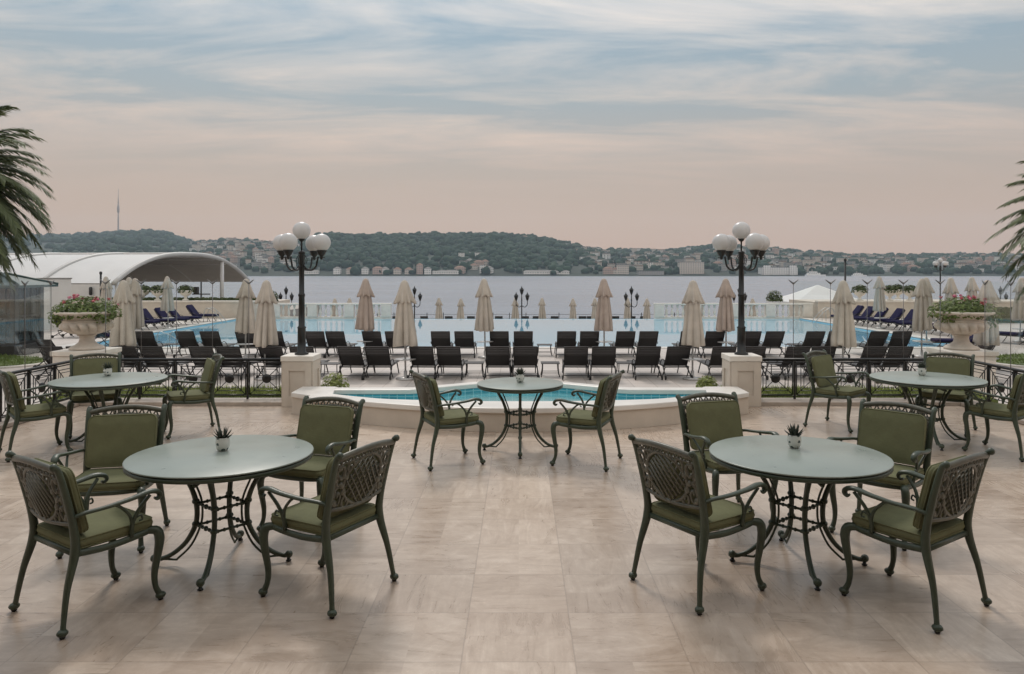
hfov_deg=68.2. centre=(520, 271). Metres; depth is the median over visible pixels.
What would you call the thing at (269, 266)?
house
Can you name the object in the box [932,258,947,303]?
globe lamp
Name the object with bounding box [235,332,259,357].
sun lounger
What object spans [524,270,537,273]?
house
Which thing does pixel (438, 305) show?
closed umbrella
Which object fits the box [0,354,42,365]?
lawn grass
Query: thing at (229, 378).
railing
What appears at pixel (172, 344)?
side table
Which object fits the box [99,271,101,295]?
lamp pole
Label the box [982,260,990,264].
house
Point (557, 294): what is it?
sea
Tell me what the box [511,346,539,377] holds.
sun lounger
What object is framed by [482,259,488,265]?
house
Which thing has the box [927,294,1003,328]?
geranium plant
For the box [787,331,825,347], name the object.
sun lounger
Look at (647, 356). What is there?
sun lounger
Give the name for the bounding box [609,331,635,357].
sun lounger
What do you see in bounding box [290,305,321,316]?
quay
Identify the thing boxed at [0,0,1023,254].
sky
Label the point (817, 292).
pyramid tent
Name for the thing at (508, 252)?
distant woodland
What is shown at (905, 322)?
sun lounger
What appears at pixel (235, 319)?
pool wall
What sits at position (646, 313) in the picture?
closed umbrella
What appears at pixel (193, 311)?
sun lounger
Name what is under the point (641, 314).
quay railing
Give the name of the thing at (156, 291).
stone planter
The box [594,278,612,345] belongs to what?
closed umbrella
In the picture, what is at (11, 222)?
palm tree
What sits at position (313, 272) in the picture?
house
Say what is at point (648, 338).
sun lounger
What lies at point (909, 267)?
house
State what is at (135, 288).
closed umbrella
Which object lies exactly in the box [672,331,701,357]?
sun lounger
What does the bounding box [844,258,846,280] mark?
lamp pole
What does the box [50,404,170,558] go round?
armchair
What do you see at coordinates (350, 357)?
sun lounger
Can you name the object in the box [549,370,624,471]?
armchair
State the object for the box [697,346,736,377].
sun lounger
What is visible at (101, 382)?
round table
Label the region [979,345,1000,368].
sun lounger
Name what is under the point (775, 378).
railing
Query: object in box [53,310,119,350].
stone urn
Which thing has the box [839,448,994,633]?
armchair
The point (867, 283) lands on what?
posts
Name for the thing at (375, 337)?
sun lounger
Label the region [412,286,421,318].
quay lantern
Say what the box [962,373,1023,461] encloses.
armchair
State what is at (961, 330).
stone urn
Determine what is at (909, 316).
sun lounger
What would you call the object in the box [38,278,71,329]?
white wall
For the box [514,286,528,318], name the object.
quay lantern
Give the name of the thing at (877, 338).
sun lounger
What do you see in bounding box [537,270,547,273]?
house
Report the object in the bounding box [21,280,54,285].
glass screen
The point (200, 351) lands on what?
sun lounger
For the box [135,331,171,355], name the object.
sun lounger
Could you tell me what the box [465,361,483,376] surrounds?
side table
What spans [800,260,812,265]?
house
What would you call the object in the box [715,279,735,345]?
closed umbrella
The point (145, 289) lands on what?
stone planter
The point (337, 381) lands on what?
shrub
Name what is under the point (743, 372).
stone pier
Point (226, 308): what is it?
retaining wall
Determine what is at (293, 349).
sun lounger
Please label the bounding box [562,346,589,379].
sun lounger
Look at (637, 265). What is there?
distant town
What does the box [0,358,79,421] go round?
railing
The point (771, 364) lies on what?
side table
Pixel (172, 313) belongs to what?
sun lounger
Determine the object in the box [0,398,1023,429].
terrace kerb
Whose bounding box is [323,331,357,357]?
sun lounger
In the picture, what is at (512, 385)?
round table
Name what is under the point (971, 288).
closed umbrella
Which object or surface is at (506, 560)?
terrace floor
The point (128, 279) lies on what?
closed umbrella
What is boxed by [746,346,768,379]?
sun lounger
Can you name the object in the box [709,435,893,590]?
round table
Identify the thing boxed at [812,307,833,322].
pool ladder
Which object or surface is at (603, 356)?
sun lounger
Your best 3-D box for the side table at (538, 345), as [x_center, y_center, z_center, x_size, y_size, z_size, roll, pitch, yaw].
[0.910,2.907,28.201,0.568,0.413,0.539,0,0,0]
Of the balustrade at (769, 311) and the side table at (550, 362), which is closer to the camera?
the side table at (550, 362)
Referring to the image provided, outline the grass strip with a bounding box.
[46,383,991,398]
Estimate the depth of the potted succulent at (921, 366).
8.86 m
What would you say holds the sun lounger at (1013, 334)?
on the pool deck
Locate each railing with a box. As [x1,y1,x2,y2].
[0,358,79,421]
[81,358,280,398]
[376,313,681,318]
[761,358,923,398]
[963,358,1023,402]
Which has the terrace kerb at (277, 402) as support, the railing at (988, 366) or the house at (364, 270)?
the railing at (988, 366)
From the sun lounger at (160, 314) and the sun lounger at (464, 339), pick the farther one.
the sun lounger at (160, 314)
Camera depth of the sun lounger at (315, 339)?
27.48 m
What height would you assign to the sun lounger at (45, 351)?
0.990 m
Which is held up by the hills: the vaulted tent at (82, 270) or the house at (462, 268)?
the house at (462, 268)
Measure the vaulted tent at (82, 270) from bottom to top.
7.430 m
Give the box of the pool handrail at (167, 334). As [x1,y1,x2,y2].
[156,331,175,342]
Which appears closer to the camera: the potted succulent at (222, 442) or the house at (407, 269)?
the potted succulent at (222, 442)
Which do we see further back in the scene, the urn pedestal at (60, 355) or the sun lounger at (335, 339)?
the sun lounger at (335, 339)
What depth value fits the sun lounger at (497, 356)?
21.93 m
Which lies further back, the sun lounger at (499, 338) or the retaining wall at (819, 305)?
the retaining wall at (819, 305)
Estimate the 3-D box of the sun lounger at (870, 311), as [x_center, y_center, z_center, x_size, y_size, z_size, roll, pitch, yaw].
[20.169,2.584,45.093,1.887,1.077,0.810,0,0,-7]
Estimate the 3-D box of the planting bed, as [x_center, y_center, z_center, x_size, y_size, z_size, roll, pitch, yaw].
[0.000,2.585,11.890,14.400,1.330,1.020,0,0,0]
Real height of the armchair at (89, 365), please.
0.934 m
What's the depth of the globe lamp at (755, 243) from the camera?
11.09 m
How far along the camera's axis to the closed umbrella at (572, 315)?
63.82 m
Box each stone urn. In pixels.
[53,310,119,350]
[928,310,995,350]
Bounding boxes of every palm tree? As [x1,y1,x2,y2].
[0,105,54,294]
[985,161,1023,310]
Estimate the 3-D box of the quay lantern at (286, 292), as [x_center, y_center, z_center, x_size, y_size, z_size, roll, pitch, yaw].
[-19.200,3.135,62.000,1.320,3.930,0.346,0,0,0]
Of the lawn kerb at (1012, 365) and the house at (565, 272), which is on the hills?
the house at (565, 272)
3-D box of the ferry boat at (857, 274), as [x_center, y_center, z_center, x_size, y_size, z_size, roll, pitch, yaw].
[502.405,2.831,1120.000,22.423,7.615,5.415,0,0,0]
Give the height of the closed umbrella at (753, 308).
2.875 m
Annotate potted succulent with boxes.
[103,362,113,375]
[213,427,232,450]
[514,367,525,381]
[785,423,802,447]
[916,361,928,374]
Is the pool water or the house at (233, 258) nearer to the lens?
the pool water
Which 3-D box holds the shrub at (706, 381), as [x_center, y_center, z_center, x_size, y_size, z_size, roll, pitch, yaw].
[2.905,1.742,11.749,0.362,0.279,0.340,0,0,0]
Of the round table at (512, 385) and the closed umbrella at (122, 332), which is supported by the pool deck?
the closed umbrella at (122, 332)
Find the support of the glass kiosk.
on the pool deck
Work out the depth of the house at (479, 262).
1240.85 m
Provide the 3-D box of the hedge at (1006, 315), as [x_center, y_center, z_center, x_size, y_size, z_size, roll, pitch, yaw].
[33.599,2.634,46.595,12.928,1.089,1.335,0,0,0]
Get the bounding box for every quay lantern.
[278,287,293,306]
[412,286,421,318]
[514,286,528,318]
[624,286,638,318]
[732,288,746,305]
[998,286,1007,298]
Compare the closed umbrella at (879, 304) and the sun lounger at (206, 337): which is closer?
the sun lounger at (206, 337)
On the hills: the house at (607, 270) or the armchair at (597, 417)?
the house at (607, 270)
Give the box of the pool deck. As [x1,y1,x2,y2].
[0,318,1023,416]
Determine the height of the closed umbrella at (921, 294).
2.875 m
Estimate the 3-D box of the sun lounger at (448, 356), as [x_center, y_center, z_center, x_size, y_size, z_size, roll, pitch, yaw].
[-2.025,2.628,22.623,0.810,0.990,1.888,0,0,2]
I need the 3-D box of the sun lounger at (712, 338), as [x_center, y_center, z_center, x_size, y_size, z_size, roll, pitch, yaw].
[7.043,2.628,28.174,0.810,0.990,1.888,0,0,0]
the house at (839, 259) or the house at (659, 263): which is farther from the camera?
the house at (839, 259)
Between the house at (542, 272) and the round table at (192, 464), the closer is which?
the round table at (192, 464)
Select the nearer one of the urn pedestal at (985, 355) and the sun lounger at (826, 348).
the urn pedestal at (985, 355)
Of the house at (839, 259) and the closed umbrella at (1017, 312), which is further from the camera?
the house at (839, 259)
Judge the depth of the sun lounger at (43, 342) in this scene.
24.02 m
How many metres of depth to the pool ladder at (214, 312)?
46.90 m
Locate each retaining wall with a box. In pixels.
[72,299,289,318]
[789,299,1013,317]
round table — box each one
[47,372,167,444]
[122,435,313,590]
[477,377,562,458]
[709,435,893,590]
[869,371,987,450]
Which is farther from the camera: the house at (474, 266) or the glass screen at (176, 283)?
the house at (474, 266)
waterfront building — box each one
[636,271,663,274]
[678,262,703,273]
[758,265,797,274]
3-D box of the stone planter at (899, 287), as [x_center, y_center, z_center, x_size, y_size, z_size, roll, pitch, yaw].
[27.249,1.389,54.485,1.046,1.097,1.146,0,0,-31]
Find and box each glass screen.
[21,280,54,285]
[100,279,252,361]
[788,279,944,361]
[982,280,1014,391]
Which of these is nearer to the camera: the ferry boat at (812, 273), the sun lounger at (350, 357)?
the sun lounger at (350, 357)
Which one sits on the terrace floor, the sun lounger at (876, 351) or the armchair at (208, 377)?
the armchair at (208, 377)
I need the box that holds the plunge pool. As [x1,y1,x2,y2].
[291,382,748,431]
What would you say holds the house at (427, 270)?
on the hills
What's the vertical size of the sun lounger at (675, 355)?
0.990 m
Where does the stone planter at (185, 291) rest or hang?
on the retaining wall at (226, 308)
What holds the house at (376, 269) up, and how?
on the hills
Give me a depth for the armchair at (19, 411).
7.99 m
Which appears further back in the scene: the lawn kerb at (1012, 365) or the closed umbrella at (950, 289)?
the closed umbrella at (950, 289)
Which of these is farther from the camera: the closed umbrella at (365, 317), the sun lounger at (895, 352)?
the closed umbrella at (365, 317)
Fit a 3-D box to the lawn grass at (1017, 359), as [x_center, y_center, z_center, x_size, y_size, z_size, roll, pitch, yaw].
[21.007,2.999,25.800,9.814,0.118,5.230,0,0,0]
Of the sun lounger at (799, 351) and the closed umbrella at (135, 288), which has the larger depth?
the closed umbrella at (135, 288)
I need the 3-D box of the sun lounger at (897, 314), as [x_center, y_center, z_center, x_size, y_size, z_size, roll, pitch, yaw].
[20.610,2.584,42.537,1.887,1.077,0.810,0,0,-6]
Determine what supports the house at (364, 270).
on the hills
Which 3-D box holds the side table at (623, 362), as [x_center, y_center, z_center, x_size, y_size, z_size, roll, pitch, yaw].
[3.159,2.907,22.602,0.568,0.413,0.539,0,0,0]
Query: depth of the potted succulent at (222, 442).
5.11 m
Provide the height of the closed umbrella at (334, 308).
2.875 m
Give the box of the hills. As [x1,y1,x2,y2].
[4,238,1023,275]
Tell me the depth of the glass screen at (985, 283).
10.09 m
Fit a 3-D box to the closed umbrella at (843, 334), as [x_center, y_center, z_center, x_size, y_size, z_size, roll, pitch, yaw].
[9.236,1.673,21.623,0.724,2.875,0.747,1,-1,-34]
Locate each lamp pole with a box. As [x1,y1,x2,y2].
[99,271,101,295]
[192,282,209,297]
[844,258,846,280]
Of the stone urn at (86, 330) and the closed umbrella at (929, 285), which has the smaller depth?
the stone urn at (86, 330)
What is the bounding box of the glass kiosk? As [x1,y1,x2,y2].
[0,272,58,354]
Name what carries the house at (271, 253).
on the hills
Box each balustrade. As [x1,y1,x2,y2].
[273,303,391,318]
[653,303,812,318]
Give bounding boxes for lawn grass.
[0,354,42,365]
[996,352,1023,364]
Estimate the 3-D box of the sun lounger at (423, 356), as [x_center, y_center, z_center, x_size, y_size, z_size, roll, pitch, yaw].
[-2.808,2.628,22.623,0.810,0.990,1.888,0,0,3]
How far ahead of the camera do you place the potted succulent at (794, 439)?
5.20 m
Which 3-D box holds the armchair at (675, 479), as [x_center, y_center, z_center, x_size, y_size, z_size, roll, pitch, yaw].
[1.092,1.482,4.684,0.656,0.934,0.672,0,0,-32]
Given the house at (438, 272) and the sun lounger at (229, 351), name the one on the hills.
the house at (438, 272)
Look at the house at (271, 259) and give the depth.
1320.27 m
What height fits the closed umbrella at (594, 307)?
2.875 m
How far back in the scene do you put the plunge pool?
9.63 m
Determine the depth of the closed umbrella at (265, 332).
21.75 m
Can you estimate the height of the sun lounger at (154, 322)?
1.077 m
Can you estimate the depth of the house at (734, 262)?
1268.57 m
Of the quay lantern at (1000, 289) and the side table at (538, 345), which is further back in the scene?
the quay lantern at (1000, 289)
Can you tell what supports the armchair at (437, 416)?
on the terrace floor
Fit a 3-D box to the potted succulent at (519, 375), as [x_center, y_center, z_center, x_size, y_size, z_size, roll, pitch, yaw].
[-0.003,1.131,8.330,0.137,0.164,0.144,0,0,-25]
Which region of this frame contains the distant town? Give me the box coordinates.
[189,238,1023,272]
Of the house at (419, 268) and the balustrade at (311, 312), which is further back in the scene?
the house at (419, 268)
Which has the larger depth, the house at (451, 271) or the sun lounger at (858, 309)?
the house at (451, 271)
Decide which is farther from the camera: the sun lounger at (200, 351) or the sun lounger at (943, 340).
the sun lounger at (943, 340)
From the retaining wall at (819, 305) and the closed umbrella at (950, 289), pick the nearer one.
the closed umbrella at (950, 289)
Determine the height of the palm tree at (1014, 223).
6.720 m
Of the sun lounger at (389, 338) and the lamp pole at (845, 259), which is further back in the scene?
the lamp pole at (845, 259)
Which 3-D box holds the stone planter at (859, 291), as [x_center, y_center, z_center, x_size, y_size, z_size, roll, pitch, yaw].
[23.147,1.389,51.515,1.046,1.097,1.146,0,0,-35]
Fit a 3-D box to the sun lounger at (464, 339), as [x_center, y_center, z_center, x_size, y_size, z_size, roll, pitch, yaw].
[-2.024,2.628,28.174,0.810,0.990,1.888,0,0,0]
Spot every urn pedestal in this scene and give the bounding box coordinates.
[50,347,121,394]
[926,347,998,398]
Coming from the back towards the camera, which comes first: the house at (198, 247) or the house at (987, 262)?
the house at (198, 247)
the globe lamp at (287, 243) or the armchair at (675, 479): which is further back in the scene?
the globe lamp at (287, 243)
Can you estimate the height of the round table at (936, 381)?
0.734 m
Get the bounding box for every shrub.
[321,372,349,386]
[696,375,717,386]
[766,290,782,301]
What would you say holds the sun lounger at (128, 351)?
on the pool deck
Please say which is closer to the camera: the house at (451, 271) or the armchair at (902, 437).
the armchair at (902, 437)
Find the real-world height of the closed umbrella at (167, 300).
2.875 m
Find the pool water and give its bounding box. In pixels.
[100,319,944,346]
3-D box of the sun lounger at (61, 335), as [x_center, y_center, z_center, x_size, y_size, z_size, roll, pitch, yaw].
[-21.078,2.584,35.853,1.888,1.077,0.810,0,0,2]
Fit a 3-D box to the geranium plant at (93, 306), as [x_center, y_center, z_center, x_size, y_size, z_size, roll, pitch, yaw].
[-7.891,0.714,13.747,1.212,0.643,1.069,0,0,0]
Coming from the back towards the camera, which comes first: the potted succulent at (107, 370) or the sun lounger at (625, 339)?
the sun lounger at (625, 339)
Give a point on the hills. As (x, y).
(575, 270)
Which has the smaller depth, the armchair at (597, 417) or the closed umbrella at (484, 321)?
the armchair at (597, 417)
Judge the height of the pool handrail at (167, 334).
1.684 m
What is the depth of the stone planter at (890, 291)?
51.25 m
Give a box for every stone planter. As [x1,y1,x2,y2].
[140,284,150,297]
[149,284,162,299]
[177,284,193,299]
[851,284,866,300]
[884,285,898,300]
[892,284,904,298]
[902,284,915,300]
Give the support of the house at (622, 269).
on the hills
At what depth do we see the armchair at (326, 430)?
5.97 m
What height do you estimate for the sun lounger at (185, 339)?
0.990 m
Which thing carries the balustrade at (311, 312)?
on the pool wall at (235, 319)
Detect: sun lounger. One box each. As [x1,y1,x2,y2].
[33,339,54,366]
[36,346,62,379]
[51,315,73,337]
[95,332,109,344]
[111,346,161,372]
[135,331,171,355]
[138,346,190,376]
[143,308,175,326]
[144,320,161,329]
[153,307,189,325]
[165,310,202,324]
[173,331,203,357]
[185,304,218,321]
[186,346,234,379]
[199,331,237,352]
[215,346,260,379]
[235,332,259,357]
[256,346,283,377]
[268,331,296,353]
[289,346,329,372]
[306,331,335,357]
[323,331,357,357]
[335,346,374,379]
[362,331,390,354]
[363,346,398,379]
[385,331,407,355]
[407,346,441,378]
[431,331,453,354]
[435,346,467,379]
[454,331,476,357]
[483,346,511,379]
[489,331,510,352]
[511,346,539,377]
[512,331,533,357]
[554,331,576,357]
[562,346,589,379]
[577,331,599,354]
[587,346,616,379]
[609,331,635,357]
[627,346,662,379]
[631,331,658,352]
[653,346,692,379]
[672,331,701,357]
[694,331,724,357]
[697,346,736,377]
[728,331,761,345]
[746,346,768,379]
[758,331,784,357]
[765,346,810,379]
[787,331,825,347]
[804,346,837,376]
[821,331,849,357]
[829,305,864,322]
[836,346,887,379]
[848,331,889,354]
[853,306,876,323]
[853,307,889,325]
[864,346,913,370]
[868,308,905,327]
[881,309,912,329]
[883,331,913,357]
[895,321,936,330]
[930,335,978,345]
[978,346,988,349]
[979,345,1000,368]
[999,330,1023,344]
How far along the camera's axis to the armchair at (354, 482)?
4.47 m
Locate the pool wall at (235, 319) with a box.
[97,319,949,343]
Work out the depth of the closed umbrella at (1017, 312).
33.40 m
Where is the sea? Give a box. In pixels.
[112,276,1023,318]
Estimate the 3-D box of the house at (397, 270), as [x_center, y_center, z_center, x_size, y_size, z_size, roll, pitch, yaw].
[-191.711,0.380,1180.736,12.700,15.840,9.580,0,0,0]
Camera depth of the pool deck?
23.86 m
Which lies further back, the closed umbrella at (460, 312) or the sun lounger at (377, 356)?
the closed umbrella at (460, 312)
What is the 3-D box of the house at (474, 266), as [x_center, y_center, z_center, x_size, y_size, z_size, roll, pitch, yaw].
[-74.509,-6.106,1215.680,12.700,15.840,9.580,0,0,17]
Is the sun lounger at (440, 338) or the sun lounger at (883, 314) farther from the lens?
the sun lounger at (883, 314)
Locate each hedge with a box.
[84,297,255,299]
[996,307,1023,322]
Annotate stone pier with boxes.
[280,353,320,406]
[721,353,761,406]
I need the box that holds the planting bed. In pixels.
[42,389,997,402]
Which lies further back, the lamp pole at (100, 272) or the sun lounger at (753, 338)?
the lamp pole at (100, 272)
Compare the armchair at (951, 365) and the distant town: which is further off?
the distant town
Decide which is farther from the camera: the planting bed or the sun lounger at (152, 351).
the sun lounger at (152, 351)
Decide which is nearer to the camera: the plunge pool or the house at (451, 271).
the plunge pool
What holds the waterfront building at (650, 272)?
on the hills
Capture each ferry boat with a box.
[805,270,825,275]
[851,271,866,275]
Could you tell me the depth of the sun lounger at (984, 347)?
21.70 m
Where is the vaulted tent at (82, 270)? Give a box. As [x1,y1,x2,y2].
[0,252,249,298]
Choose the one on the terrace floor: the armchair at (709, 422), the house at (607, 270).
the armchair at (709, 422)
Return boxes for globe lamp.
[273,222,330,354]
[712,222,769,354]
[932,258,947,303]
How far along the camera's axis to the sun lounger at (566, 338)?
27.45 m
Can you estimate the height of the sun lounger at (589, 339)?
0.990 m
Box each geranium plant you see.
[47,294,122,326]
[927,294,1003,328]
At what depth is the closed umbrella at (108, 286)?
39.84 m
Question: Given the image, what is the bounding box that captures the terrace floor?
[0,406,1023,673]
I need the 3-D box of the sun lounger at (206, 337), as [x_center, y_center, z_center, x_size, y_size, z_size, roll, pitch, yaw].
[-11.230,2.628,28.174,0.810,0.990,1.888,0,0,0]
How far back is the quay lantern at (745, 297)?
61.93 m
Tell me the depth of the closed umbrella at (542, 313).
65.44 m
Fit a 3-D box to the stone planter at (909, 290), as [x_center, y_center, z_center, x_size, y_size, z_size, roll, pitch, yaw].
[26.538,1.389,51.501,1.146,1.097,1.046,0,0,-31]
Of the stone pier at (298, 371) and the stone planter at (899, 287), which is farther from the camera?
the stone planter at (899, 287)
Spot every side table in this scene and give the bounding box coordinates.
[165,363,189,377]
[166,343,186,354]
[321,362,341,375]
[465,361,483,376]
[537,344,551,354]
[541,361,559,376]
[616,361,634,373]
[765,363,787,377]
[784,344,801,353]
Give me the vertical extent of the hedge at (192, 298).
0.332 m
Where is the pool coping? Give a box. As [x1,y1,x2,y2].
[61,318,977,347]
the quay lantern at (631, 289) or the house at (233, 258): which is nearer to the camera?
the quay lantern at (631, 289)
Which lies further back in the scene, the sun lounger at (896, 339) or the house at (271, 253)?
the house at (271, 253)
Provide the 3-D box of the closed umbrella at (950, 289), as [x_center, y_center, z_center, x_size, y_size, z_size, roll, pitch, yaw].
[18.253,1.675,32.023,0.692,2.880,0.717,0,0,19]
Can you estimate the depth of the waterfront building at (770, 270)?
1173.39 m
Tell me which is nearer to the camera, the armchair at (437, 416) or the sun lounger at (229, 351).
the armchair at (437, 416)
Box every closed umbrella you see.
[99,276,112,330]
[109,280,136,371]
[126,277,131,285]
[129,278,144,353]
[160,276,174,328]
[235,279,255,357]
[253,280,278,380]
[332,298,338,316]
[355,278,374,357]
[393,280,417,380]
[435,298,442,318]
[456,298,464,318]
[474,278,493,358]
[511,298,518,318]
[538,298,545,318]
[569,298,576,318]
[591,298,597,318]
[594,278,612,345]
[624,298,630,318]
[643,298,650,318]
[681,280,704,380]
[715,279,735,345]
[748,298,755,316]
[831,280,856,381]
[873,276,885,328]
[911,278,932,357]
[919,277,935,343]
[942,278,959,344]
[964,277,979,305]
[973,280,1001,378]
[1011,277,1023,342]
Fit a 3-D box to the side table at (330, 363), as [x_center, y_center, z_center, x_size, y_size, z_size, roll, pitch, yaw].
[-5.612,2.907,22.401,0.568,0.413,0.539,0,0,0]
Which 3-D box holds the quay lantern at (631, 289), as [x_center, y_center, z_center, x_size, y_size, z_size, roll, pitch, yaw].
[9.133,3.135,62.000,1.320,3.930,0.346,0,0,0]
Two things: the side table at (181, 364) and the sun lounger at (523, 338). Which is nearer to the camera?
the side table at (181, 364)
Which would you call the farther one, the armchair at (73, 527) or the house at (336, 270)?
the house at (336, 270)
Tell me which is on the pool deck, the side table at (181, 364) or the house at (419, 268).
the side table at (181, 364)
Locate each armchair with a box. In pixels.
[0,370,72,461]
[5,451,165,639]
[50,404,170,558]
[67,352,122,438]
[162,353,224,439]
[256,395,364,535]
[258,434,399,618]
[409,369,485,470]
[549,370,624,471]
[628,434,767,615]
[675,391,778,520]
[802,349,870,432]
[827,398,937,550]
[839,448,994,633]
[915,351,977,437]
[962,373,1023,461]
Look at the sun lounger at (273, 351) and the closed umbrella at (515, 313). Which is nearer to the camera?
the sun lounger at (273, 351)
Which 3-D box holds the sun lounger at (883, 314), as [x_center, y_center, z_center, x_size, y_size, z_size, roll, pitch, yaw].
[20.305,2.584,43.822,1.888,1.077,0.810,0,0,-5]
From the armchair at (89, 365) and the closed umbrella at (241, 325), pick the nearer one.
the armchair at (89, 365)
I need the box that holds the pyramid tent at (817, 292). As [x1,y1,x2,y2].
[766,285,856,305]
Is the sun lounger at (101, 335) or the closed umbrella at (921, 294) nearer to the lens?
the closed umbrella at (921, 294)
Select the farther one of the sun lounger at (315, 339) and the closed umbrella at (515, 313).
the closed umbrella at (515, 313)
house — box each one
[192,245,200,250]
[230,255,236,262]
[262,263,270,269]
[266,251,276,255]
[268,256,273,262]
[304,270,319,273]
[333,267,340,273]
[361,267,368,273]
[372,266,381,273]
[393,267,401,273]
[404,267,412,273]
[417,263,422,273]
[424,267,431,273]
[432,270,445,273]
[445,270,458,273]
[454,266,465,273]
[469,263,478,269]
[474,260,483,266]
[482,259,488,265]
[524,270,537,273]
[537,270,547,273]
[558,270,569,273]
[603,267,612,273]
[616,265,628,273]
[653,262,664,265]
[729,259,735,268]
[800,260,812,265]
[836,258,847,262]
[907,265,918,270]
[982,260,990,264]
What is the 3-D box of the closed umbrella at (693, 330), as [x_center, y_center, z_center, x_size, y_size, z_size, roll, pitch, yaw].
[5.008,1.673,21.913,0.724,2.875,0.704,1,-1,-35]
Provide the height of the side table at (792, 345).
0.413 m
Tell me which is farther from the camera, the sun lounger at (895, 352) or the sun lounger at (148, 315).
the sun lounger at (148, 315)
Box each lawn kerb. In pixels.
[0,355,46,368]
[996,353,1023,367]
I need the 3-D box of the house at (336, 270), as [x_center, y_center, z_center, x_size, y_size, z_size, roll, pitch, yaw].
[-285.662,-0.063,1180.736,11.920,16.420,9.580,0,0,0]
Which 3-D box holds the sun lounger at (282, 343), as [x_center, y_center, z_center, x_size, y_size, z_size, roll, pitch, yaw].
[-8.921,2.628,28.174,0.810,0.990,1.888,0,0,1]
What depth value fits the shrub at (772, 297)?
51.78 m
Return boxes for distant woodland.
[1,228,1023,274]
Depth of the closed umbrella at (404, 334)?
21.72 m
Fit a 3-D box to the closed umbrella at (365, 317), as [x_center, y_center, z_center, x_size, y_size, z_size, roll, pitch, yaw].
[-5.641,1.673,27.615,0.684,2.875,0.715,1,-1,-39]
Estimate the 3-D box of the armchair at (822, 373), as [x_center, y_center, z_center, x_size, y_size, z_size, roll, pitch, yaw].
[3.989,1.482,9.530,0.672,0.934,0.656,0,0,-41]
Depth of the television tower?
2948.22 m
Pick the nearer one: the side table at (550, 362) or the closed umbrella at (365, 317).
the side table at (550, 362)
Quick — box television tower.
[117,193,119,230]
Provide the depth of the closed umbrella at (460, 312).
63.84 m
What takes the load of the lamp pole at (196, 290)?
on the quay
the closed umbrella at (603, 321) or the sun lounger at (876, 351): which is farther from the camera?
the closed umbrella at (603, 321)
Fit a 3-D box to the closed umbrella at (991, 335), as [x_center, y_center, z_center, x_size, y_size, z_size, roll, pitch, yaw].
[13.712,1.675,22.153,0.718,2.880,0.693,0,0,18]
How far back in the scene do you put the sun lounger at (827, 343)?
27.51 m
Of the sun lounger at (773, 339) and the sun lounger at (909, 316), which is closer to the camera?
the sun lounger at (773, 339)
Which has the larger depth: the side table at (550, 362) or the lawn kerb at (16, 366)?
the lawn kerb at (16, 366)
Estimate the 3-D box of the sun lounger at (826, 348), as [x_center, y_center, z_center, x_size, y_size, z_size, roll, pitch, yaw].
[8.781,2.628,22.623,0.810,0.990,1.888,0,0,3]
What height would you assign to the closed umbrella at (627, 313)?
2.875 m
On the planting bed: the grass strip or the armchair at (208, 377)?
the grass strip
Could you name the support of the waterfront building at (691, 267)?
on the hills
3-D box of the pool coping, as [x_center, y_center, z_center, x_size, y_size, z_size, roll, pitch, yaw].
[0.000,3.093,40.750,38.500,0.026,20.100,0,0,0]
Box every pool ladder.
[203,307,225,322]
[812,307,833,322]

